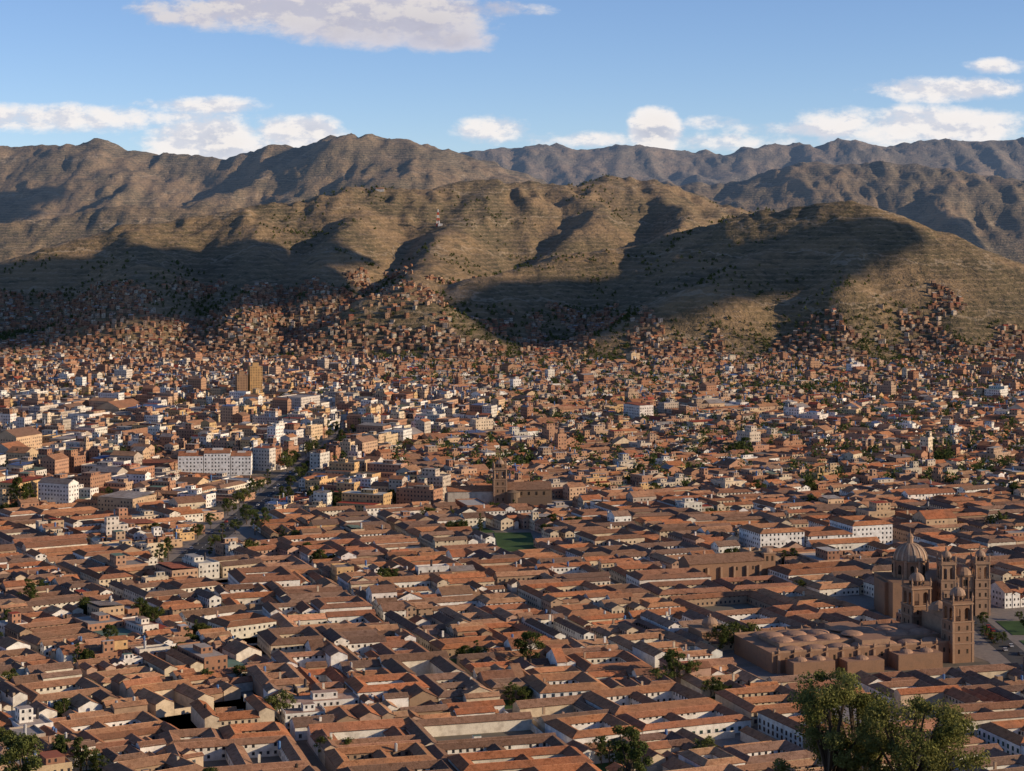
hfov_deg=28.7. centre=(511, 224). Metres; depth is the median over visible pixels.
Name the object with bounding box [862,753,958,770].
tiled house
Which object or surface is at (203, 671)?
tree
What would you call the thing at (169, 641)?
tiled house
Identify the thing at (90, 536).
flat roofed building
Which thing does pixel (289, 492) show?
tree
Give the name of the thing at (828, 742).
tree
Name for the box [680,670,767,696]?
tiled house
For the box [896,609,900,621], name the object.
flat roofed building
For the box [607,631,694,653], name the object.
tiled house
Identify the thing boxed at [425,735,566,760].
tiled house
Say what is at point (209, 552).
tree
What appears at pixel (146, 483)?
flat roofed building
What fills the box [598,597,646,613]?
tiled house
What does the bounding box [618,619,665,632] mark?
tiled house
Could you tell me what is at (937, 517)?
house
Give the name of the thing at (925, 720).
tiled house
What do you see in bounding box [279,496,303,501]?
flat roofed building
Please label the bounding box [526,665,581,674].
tiled house
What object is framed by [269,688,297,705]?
tiled house
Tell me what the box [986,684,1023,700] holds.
tiled house
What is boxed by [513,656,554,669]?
tiled house
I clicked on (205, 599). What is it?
tiled house
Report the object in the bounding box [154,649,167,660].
tiled house
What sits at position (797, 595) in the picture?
tiled house
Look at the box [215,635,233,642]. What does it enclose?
tiled house
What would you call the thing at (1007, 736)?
tiled house
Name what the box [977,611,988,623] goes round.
tree
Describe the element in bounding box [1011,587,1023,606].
tiled house
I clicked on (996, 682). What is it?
tiled house
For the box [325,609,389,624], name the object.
tiled house
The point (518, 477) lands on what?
flat roofed building
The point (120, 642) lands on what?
flat roofed building
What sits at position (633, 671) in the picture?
tiled house
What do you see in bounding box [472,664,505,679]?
tiled house
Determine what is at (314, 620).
tiled house
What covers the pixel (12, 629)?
tiled house
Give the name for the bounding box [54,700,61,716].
tree
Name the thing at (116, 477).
flat roofed building
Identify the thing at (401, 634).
tiled house
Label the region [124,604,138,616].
flat roofed building
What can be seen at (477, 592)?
tiled house
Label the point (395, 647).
tiled house
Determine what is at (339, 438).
tree
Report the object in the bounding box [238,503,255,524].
tree
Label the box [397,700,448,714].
tiled house
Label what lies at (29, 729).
flat roofed building
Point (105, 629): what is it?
tree
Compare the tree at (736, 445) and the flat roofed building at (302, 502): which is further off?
the tree at (736, 445)
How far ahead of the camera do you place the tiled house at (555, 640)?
924.28 m
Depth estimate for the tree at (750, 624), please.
946.06 m
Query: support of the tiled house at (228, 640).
on the pavement
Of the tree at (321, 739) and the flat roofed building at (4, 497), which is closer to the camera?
the tree at (321, 739)
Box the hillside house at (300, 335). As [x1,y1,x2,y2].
[0,264,1023,360]
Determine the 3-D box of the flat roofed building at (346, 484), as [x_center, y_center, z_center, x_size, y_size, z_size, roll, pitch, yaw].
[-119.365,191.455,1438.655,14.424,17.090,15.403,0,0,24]
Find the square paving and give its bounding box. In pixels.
[974,612,1023,665]
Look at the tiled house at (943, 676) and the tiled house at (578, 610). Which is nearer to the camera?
the tiled house at (943, 676)
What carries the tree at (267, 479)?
on the ground at (308, 753)
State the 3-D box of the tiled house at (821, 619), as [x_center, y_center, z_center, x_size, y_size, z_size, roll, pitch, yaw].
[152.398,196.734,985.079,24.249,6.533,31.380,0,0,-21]
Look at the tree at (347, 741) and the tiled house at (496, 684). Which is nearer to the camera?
the tree at (347, 741)
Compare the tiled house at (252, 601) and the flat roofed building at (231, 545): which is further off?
the flat roofed building at (231, 545)
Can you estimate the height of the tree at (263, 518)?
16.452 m
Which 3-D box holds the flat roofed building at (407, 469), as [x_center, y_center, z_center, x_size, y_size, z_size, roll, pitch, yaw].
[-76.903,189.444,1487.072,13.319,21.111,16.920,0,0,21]
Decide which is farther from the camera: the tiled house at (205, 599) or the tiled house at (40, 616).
the tiled house at (205, 599)
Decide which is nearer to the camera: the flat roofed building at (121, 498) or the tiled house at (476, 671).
the tiled house at (476, 671)
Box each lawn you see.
[84,458,948,770]
[494,532,536,551]
[996,621,1023,634]
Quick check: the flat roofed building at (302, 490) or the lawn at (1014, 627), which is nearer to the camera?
the lawn at (1014, 627)
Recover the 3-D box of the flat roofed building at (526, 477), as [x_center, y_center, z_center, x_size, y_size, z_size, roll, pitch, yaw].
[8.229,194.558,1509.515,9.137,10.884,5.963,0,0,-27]
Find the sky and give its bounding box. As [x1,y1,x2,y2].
[0,0,1023,159]
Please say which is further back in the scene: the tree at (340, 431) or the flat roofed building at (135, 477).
the tree at (340, 431)
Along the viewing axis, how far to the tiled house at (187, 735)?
764.78 m
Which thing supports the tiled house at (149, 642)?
on the pavement
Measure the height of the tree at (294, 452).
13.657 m
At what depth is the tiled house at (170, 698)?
827.84 m
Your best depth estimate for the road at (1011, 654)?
950.82 m
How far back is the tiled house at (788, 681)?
859.86 m
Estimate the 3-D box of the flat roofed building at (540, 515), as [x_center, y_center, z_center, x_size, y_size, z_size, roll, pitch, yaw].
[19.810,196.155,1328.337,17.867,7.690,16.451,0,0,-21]
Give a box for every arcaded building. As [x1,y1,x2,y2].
[739,522,804,547]
[798,526,852,546]
[829,515,892,543]
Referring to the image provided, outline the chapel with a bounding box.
[687,614,731,640]
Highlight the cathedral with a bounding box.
[734,566,974,674]
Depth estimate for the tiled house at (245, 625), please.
971.73 m
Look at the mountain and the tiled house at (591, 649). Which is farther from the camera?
the mountain
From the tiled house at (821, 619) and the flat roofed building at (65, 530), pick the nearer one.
the tiled house at (821, 619)
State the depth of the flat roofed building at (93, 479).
1452.52 m
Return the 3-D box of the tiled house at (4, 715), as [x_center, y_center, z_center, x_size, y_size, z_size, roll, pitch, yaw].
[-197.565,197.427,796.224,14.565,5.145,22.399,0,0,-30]
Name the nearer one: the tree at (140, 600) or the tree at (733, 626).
the tree at (733, 626)
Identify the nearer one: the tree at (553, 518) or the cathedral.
the cathedral
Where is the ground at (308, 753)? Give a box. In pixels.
[102,427,989,770]
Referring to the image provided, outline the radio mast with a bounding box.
[436,209,441,226]
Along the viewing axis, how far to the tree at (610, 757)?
737.18 m
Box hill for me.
[0,175,1023,359]
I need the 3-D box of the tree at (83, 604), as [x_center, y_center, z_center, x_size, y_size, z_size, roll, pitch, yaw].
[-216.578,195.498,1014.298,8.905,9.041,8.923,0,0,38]
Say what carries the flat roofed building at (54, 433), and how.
on the ground at (308, 753)
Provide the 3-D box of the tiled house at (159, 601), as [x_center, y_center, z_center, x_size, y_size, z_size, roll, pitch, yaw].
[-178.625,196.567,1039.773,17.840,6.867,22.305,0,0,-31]
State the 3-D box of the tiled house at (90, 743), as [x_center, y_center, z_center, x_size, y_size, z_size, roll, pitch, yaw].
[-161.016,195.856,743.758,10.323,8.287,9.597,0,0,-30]
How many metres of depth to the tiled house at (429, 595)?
1045.20 m
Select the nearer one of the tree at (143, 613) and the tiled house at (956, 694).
the tiled house at (956, 694)
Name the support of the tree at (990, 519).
on the ground at (308, 753)
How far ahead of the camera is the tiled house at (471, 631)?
951.16 m
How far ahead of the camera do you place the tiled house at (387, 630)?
964.77 m
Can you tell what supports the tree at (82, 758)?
on the ground at (308, 753)
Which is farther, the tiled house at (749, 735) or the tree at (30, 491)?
the tree at (30, 491)
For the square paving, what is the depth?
962.36 m
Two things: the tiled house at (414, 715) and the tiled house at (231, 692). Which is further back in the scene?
the tiled house at (231, 692)
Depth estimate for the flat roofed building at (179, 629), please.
954.84 m
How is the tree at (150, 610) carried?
on the ground at (308, 753)
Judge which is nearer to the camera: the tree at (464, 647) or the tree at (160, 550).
the tree at (464, 647)
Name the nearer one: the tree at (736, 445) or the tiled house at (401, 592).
the tiled house at (401, 592)
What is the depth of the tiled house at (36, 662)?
887.28 m
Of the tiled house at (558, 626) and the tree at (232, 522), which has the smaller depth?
the tiled house at (558, 626)
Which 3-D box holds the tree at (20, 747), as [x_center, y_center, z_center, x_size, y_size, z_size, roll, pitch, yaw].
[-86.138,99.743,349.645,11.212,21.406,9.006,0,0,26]
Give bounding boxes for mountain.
[0,133,1023,263]
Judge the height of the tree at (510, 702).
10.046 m
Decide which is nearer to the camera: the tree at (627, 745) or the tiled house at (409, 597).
the tree at (627, 745)
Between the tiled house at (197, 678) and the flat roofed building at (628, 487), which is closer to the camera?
the tiled house at (197, 678)
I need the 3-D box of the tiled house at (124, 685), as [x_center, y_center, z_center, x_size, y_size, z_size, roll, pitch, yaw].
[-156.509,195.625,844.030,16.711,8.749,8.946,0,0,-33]
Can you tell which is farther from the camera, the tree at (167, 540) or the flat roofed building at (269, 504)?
the flat roofed building at (269, 504)
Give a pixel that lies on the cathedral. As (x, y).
(925, 633)
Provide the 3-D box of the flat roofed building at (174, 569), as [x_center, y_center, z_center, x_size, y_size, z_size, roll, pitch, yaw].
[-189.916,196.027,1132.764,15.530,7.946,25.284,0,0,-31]
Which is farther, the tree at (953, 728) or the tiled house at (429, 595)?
the tiled house at (429, 595)
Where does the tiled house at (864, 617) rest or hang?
on the pavement
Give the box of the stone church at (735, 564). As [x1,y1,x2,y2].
[678,548,776,580]
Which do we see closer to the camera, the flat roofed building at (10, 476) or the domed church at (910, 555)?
the domed church at (910, 555)
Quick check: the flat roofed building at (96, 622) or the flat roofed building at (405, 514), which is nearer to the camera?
the flat roofed building at (96, 622)
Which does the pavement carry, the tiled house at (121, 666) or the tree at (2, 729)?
the tiled house at (121, 666)
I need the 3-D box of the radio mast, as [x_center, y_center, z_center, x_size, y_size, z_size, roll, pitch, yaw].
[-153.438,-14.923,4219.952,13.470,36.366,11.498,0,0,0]
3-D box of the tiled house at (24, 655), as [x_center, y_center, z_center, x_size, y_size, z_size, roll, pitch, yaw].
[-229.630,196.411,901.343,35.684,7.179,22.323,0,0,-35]
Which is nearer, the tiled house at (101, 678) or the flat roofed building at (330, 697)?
the flat roofed building at (330, 697)
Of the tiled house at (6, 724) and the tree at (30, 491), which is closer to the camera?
the tiled house at (6, 724)
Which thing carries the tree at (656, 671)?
on the ground at (308, 753)
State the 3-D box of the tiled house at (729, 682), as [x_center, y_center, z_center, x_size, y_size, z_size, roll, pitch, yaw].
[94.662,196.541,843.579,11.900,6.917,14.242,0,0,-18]
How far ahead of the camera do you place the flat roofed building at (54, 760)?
717.64 m
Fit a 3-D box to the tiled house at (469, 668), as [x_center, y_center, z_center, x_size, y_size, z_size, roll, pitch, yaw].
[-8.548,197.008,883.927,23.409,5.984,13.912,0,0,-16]
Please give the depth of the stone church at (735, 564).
1124.29 m
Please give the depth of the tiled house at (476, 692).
818.87 m
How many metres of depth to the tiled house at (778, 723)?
779.71 m
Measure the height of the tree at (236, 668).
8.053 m
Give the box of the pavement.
[48,515,1023,770]
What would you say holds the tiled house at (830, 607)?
on the pavement
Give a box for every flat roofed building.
[0,349,1023,770]
[0,472,4,481]
[0,474,41,499]
[0,488,8,507]
[0,611,27,636]
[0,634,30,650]
[1,470,17,478]
[8,724,45,737]
[9,705,52,727]
[15,497,38,507]
[15,750,71,770]
[18,472,34,476]
[36,515,47,530]
[38,477,78,503]
[39,523,57,532]
[42,473,73,478]
[44,522,60,533]
[47,518,63,528]
[54,529,63,535]
[61,527,72,533]
[72,611,135,636]
[74,468,110,487]
[79,484,98,499]
[87,533,99,544]
[87,595,123,615]
[92,640,117,657]
[94,535,109,544]
[98,490,155,510]
[99,478,132,492]
[101,516,127,535]
[102,530,131,541]
[103,539,134,546]
[106,553,147,567]
[106,635,127,650]
[110,507,131,518]
[111,473,125,480]
[119,519,156,529]
[119,653,142,665]
[122,616,166,634]
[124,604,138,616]
[125,487,154,491]
[126,470,150,484]
[128,523,140,530]
[130,510,161,518]
[133,479,151,489]
[135,536,163,558]
[135,640,169,654]
[141,526,161,539]
[141,571,167,582]
[147,477,175,490]
[156,498,169,504]
[156,561,197,577]
[158,530,166,539]
[164,624,192,636]
[167,532,181,547]
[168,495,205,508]
[172,485,201,491]
[172,525,193,540]
[176,481,192,487]
[177,641,244,669]
[178,489,215,507]
[182,552,218,578]
[187,522,204,534]
[192,508,216,511]
[203,488,254,504]
[203,511,223,520]
[215,536,245,555]
[225,541,242,555]
[265,501,287,510]
[271,493,283,501]
[271,501,281,509]
[274,689,358,722]
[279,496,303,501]
[281,702,324,728]
[284,495,294,503]
[285,492,304,496]
[292,500,310,504]
[294,488,306,493]
[294,678,308,693]
[304,501,325,511]
[305,475,335,491]
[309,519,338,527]
[313,487,331,506]
[321,479,343,491]
[331,563,353,582]
[332,478,359,501]
[336,476,348,480]
[336,488,391,510]
[345,523,364,531]
[349,473,377,490]
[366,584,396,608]
[370,482,388,492]
[389,475,406,503]
[395,510,411,518]
[396,464,420,474]
[396,482,442,503]
[399,470,421,482]
[403,482,425,485]
[406,475,415,482]
[415,559,448,574]
[417,468,450,500]
[418,478,432,485]
[449,563,475,572]
[455,498,488,507]
[507,472,523,481]
[522,475,529,481]
[525,514,558,519]
[529,511,547,530]
[547,501,577,508]
[549,478,566,498]
[563,482,585,499]
[582,473,610,486]
[590,497,608,508]
[601,511,608,519]
[607,485,624,489]
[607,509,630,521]
[618,482,641,489]
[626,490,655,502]
[636,482,659,489]
[648,478,674,487]
[676,498,713,511]
[711,476,744,487]
[776,505,792,512]
[795,547,848,562]
[812,483,825,490]
[818,495,843,503]
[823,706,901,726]
[856,501,894,517]
[862,484,891,488]
[869,478,907,484]
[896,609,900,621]
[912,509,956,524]
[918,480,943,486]
[1000,530,1023,536]
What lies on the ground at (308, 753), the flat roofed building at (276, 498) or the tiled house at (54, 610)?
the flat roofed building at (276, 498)
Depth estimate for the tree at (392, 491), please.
1422.49 m
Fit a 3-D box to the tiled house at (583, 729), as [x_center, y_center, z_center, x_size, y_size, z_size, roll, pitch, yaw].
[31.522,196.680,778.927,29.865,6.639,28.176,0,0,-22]
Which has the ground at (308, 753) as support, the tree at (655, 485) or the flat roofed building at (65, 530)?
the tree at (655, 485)
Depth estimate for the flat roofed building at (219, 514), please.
1355.51 m
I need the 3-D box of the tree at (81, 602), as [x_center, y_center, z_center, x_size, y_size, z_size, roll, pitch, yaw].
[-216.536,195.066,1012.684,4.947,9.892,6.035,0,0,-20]
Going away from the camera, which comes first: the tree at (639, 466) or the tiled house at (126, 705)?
the tiled house at (126, 705)
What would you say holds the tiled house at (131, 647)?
on the pavement
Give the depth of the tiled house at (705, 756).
724.71 m
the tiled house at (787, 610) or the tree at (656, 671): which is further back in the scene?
the tiled house at (787, 610)
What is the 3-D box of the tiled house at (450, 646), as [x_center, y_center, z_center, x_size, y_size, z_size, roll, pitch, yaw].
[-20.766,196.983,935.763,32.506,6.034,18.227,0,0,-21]
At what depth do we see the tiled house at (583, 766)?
709.06 m
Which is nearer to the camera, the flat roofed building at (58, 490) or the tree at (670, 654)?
the tree at (670, 654)
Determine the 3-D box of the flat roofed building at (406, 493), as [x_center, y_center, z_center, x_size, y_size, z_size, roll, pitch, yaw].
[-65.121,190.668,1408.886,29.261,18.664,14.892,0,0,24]
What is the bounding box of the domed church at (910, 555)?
[874,531,990,617]
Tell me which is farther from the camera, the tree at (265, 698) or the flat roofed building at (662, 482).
the flat roofed building at (662, 482)
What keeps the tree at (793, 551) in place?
on the ground at (308, 753)
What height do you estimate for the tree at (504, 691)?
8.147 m
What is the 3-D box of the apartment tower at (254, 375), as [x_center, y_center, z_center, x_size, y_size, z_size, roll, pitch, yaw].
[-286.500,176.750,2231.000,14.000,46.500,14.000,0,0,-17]
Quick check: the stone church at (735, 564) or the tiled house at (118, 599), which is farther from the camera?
the stone church at (735, 564)
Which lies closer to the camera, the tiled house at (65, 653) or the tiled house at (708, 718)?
the tiled house at (708, 718)
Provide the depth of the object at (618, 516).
1307.97 m
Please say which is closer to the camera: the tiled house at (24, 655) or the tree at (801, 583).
the tiled house at (24, 655)
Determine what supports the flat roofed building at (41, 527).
on the pavement
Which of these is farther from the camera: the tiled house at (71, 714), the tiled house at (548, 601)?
the tiled house at (548, 601)
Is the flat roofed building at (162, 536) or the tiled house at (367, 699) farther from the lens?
the flat roofed building at (162, 536)
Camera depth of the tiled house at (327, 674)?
872.85 m
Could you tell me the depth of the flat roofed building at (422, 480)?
1442.11 m
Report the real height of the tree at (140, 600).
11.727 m
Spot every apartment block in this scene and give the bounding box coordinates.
[178,450,203,472]
[204,448,231,474]
[231,451,252,474]
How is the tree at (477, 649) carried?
on the ground at (308, 753)
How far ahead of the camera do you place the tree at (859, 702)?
126.48 m
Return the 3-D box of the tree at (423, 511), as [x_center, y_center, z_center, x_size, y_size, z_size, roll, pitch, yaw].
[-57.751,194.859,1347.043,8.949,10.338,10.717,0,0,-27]
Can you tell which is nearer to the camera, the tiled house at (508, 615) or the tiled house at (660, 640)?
the tiled house at (660, 640)
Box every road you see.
[155,429,356,567]
[973,615,1023,663]
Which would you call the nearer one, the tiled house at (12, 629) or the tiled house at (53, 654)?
the tiled house at (53, 654)
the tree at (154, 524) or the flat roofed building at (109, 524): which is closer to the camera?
the flat roofed building at (109, 524)
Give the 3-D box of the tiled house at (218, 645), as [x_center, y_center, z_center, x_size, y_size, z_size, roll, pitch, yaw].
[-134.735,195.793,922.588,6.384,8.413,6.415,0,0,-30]
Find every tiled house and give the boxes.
[0,359,1023,685]
[0,593,24,604]
[0,600,27,611]
[0,648,49,662]
[0,658,20,665]
[0,661,25,677]
[0,680,27,716]
[0,711,11,719]
[0,719,11,733]
[0,742,36,754]
[4,607,34,613]
[4,618,86,639]
[6,585,79,600]
[9,672,42,684]
[15,677,111,707]
[19,627,102,652]
[21,611,60,622]
[23,595,85,613]
[24,659,56,666]
[25,661,82,680]
[29,700,57,718]
[37,732,76,750]
[39,638,69,658]
[40,725,60,735]
[42,605,71,615]
[49,716,70,722]
[50,646,92,659]
[53,711,162,734]
[56,613,86,618]
[56,643,90,662]
[61,709,112,719]
[61,747,102,770]
[62,603,83,613]
[65,739,96,750]
[68,693,102,712]
[70,636,84,643]
[74,583,112,596]
[75,657,115,677]
[76,721,178,742]
[82,636,104,640]
[83,637,106,645]
[86,666,163,690]
[89,594,134,604]
[90,644,100,651]
[91,689,117,702]
[95,739,130,748]
[100,753,202,770]
[101,696,148,713]
[101,745,148,766]
[108,657,124,665]
[110,673,130,695]
[114,614,130,617]
[116,664,128,668]
[118,649,136,657]
[118,676,162,697]
[123,581,187,602]
[124,733,166,753]
[126,663,148,667]
[126,679,214,717]
[127,631,142,639]
[128,635,154,644]
[128,644,146,652]
[137,648,203,676]
[142,628,171,638]
[143,640,157,644]
[145,595,189,610]
[146,747,166,755]
[148,634,178,639]
[153,634,189,646]
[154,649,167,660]
[155,614,182,624]
[158,727,223,744]
[161,602,202,615]
[161,676,172,681]
[162,620,191,628]
[165,735,311,770]
[169,668,195,679]
[176,588,221,607]
[178,670,221,684]
[179,603,249,626]
[180,748,204,766]
[190,694,275,728]
[192,683,210,688]
[195,627,225,640]
[198,684,223,702]
[200,631,232,642]
[202,637,221,646]
[204,676,229,687]
[207,612,276,638]
[211,680,240,700]
[212,640,225,652]
[214,661,298,691]
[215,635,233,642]
[218,721,291,738]
[219,591,279,614]
[221,639,262,663]
[224,637,247,643]
[245,654,272,664]
[246,663,309,697]
[256,626,330,657]
[259,763,319,770]
[261,601,317,617]
[262,682,293,697]
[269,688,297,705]
[270,612,339,627]
[270,644,347,668]
[273,586,347,601]
[279,591,351,603]
[289,714,334,740]
[297,666,347,684]
[297,691,309,695]
[304,638,337,650]
[307,681,352,692]
[307,718,408,755]
[310,596,372,612]
[315,622,372,633]
[318,733,421,765]
[322,627,386,654]
[324,703,366,714]
[324,742,436,770]
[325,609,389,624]
[327,706,359,721]
[336,759,456,770]
[338,644,379,660]
[338,658,380,677]
[343,672,429,697]
[349,703,380,720]
[350,667,391,676]
[356,590,365,599]
[359,693,381,703]
[367,699,397,711]
[369,624,398,636]
[370,640,429,654]
[370,702,408,718]
[373,597,406,619]
[376,651,466,675]
[380,687,408,709]
[384,609,453,633]
[385,627,416,641]
[397,589,420,596]
[397,592,425,602]
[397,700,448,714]
[402,600,433,616]
[402,683,437,706]
[404,711,556,745]
[407,709,455,719]
[411,628,453,650]
[417,672,484,701]
[420,593,441,598]
[423,595,481,613]
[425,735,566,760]
[429,635,503,657]
[435,585,472,596]
[438,605,504,623]
[438,697,461,703]
[445,617,482,636]
[446,699,507,716]
[447,745,593,770]
[454,625,492,637]
[456,652,497,669]
[461,684,500,701]
[463,661,513,676]
[472,588,486,595]
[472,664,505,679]
[476,593,527,606]
[476,669,515,685]
[479,603,537,614]
[482,641,510,652]
[483,621,551,641]
[483,677,528,699]
[484,589,512,593]
[491,607,532,622]
[494,649,545,661]
[503,637,537,650]
[505,663,530,677]
[511,694,610,732]
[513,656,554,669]
[517,580,607,609]
[520,671,610,698]
[520,762,601,770]
[521,613,594,639]
[525,608,549,614]
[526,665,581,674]
[541,594,592,613]
[542,637,569,644]
[543,644,572,655]
[544,713,642,743]
[545,648,576,666]
[550,603,611,620]
[562,647,583,654]
[564,634,619,649]
[566,740,616,763]
[567,610,640,627]
[567,650,651,672]
[577,682,721,715]
[582,647,600,651]
[584,591,633,606]
[584,619,616,632]
[588,669,635,680]
[593,622,638,639]
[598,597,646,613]
[601,645,613,650]
[601,676,642,687]
[602,583,649,593]
[605,756,693,770]
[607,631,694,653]
[608,729,696,751]
[616,703,752,733]
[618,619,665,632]
[624,664,664,679]
[628,607,686,620]
[630,740,677,770]
[631,640,723,667]
[633,593,657,599]
[636,674,674,684]
[639,597,680,608]
[639,608,723,632]
[658,654,711,683]
[668,590,786,615]
[668,763,743,770]
[672,742,696,754]
[675,629,733,650]
[676,726,777,748]
[677,746,746,766]
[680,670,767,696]
[692,657,736,665]
[707,608,811,630]
[711,664,744,675]
[714,685,798,725]
[721,740,815,764]
[723,679,743,688]
[736,762,773,770]
[742,680,782,686]
[756,705,848,747]
[757,585,839,605]
[764,604,814,616]
[767,672,840,688]
[773,758,822,770]
[787,612,848,627]
[791,687,807,692]
[798,601,868,613]
[802,721,925,754]
[830,610,899,624]
[851,670,885,691]
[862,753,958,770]
[863,576,873,597]
[867,679,932,704]
[872,671,916,680]
[888,710,937,725]
[893,685,992,718]
[903,722,985,747]
[905,667,995,689]
[935,700,1023,737]
[945,743,1010,764]
[952,754,1023,770]
[956,663,1023,681]
[961,686,1010,701]
[977,719,1023,754]
[986,675,1023,686]
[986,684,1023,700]
[991,581,1019,608]
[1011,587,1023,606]
[1020,743,1023,754]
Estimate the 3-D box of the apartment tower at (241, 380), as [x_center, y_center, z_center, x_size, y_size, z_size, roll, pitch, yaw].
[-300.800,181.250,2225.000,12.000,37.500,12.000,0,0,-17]
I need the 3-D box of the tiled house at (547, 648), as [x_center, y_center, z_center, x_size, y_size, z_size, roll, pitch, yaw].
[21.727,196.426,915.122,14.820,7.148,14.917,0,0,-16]
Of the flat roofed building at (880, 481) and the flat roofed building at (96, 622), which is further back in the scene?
the flat roofed building at (880, 481)
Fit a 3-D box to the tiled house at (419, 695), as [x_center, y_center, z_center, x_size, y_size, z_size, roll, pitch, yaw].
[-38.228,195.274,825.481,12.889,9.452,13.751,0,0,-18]
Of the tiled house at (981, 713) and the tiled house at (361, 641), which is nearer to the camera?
the tiled house at (981, 713)
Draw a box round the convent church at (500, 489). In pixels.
[446,457,551,505]
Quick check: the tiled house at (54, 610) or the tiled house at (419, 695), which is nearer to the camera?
the tiled house at (419, 695)
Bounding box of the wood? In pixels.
[0,174,1023,485]
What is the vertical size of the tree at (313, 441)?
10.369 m
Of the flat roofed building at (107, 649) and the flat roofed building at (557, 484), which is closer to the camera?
the flat roofed building at (107, 649)
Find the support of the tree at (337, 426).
on the ground at (308, 753)
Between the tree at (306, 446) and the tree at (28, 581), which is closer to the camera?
the tree at (28, 581)
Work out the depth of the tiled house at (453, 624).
961.80 m
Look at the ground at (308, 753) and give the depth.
916.38 m
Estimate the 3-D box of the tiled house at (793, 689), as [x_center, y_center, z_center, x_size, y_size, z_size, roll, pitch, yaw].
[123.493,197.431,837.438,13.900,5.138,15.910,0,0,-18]
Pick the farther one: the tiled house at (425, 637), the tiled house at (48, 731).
the tiled house at (425, 637)
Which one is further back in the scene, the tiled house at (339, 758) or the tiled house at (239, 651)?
the tiled house at (239, 651)
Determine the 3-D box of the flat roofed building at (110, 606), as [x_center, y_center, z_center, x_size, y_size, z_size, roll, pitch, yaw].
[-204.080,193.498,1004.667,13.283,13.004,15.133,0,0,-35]
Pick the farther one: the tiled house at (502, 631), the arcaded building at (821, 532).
the arcaded building at (821, 532)
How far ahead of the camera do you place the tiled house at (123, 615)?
996.23 m
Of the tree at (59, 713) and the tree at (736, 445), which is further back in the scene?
the tree at (736, 445)
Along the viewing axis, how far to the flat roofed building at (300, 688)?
835.55 m
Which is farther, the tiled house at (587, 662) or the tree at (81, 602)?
the tree at (81, 602)
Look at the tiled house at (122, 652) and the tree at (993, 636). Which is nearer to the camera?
the tiled house at (122, 652)
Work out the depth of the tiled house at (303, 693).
826.44 m
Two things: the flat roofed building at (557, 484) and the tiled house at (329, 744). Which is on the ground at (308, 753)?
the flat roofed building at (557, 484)
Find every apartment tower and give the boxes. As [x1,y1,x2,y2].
[235,371,247,390]
[248,362,261,393]
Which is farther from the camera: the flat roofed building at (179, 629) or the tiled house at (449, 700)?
the flat roofed building at (179, 629)
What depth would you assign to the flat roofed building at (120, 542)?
1214.91 m
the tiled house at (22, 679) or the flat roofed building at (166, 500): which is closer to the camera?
the tiled house at (22, 679)
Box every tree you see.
[0,670,19,679]
[0,727,10,738]
[0,729,16,740]
[0,732,43,770]
[3,609,11,619]
[7,485,13,500]
[9,477,29,507]
[10,668,15,674]
[16,583,40,597]
[18,482,35,498]
[24,578,33,585]
[35,579,46,585]
[51,734,70,752]
[51,740,67,752]
[53,698,71,713]
[53,701,66,714]
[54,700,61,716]
[60,698,68,716]
[70,736,88,770]
[72,643,81,659]
[72,648,82,661]
[72,748,99,770]
[77,603,86,614]
[79,597,90,612]
[80,601,86,611]
[80,649,93,659]
[81,652,94,659]
[87,753,111,770]
[102,624,118,636]
[134,597,150,613]
[140,611,150,620]
[146,606,161,621]
[148,522,160,529]
[151,606,164,617]
[154,543,167,563]
[164,537,173,560]
[184,634,197,639]
[190,523,203,538]
[196,622,211,630]
[200,668,216,676]
[202,766,218,770]
[205,512,219,528]
[207,534,220,543]
[207,538,212,554]
[218,523,225,537]
[221,498,234,515]
[229,519,242,533]
[230,493,236,510]
[232,491,245,506]
[233,664,246,676]
[237,488,251,497]
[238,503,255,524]
[244,539,258,546]
[245,478,254,492]
[250,513,260,534]
[253,479,265,491]
[260,507,271,523]
[263,695,279,705]
[264,469,271,484]
[267,689,297,721]
[279,457,292,470]
[279,486,286,494]
[284,456,296,468]
[285,475,295,486]
[286,486,293,495]
[288,449,300,465]
[291,530,299,534]
[294,466,307,478]
[300,463,307,475]
[303,442,309,453]
[303,443,312,453]
[307,440,320,448]
[312,549,326,558]
[313,735,331,751]
[325,428,332,435]
[328,421,339,433]
[334,436,344,440]
[335,737,354,744]
[337,429,345,438]
[376,568,387,576]
[378,569,390,576]
[386,489,395,501]
[388,568,398,576]
[419,507,430,514]
[445,520,453,526]
[453,519,463,526]
[454,647,465,655]
[456,520,467,526]
[458,645,470,653]
[467,646,488,653]
[501,683,519,697]
[506,682,515,705]
[513,630,545,658]
[517,688,532,699]
[520,686,532,698]
[537,523,551,530]
[546,513,557,521]
[586,735,607,748]
[597,743,607,764]
[603,740,614,765]
[607,725,653,770]
[617,744,630,766]
[635,464,645,472]
[649,481,661,488]
[649,667,673,680]
[658,648,695,681]
[677,660,701,677]
[691,735,717,748]
[700,676,717,697]
[703,623,732,649]
[713,682,731,696]
[726,547,739,552]
[726,620,753,644]
[728,441,740,449]
[737,436,751,448]
[741,621,761,631]
[749,479,761,488]
[772,667,881,770]
[789,547,798,555]
[793,579,805,586]
[794,685,901,770]
[805,481,816,489]
[807,494,817,500]
[848,694,990,770]
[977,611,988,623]
[980,625,989,638]
[986,515,994,523]
[986,631,1000,643]
[994,514,1007,519]
[997,631,1008,642]
[1015,611,1022,619]
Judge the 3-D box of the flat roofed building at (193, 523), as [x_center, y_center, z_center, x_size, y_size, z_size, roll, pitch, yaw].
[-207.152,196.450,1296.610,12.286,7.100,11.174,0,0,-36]
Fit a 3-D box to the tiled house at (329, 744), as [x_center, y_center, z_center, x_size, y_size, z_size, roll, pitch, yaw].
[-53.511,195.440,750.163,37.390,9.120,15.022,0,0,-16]
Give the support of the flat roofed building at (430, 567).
on the pavement

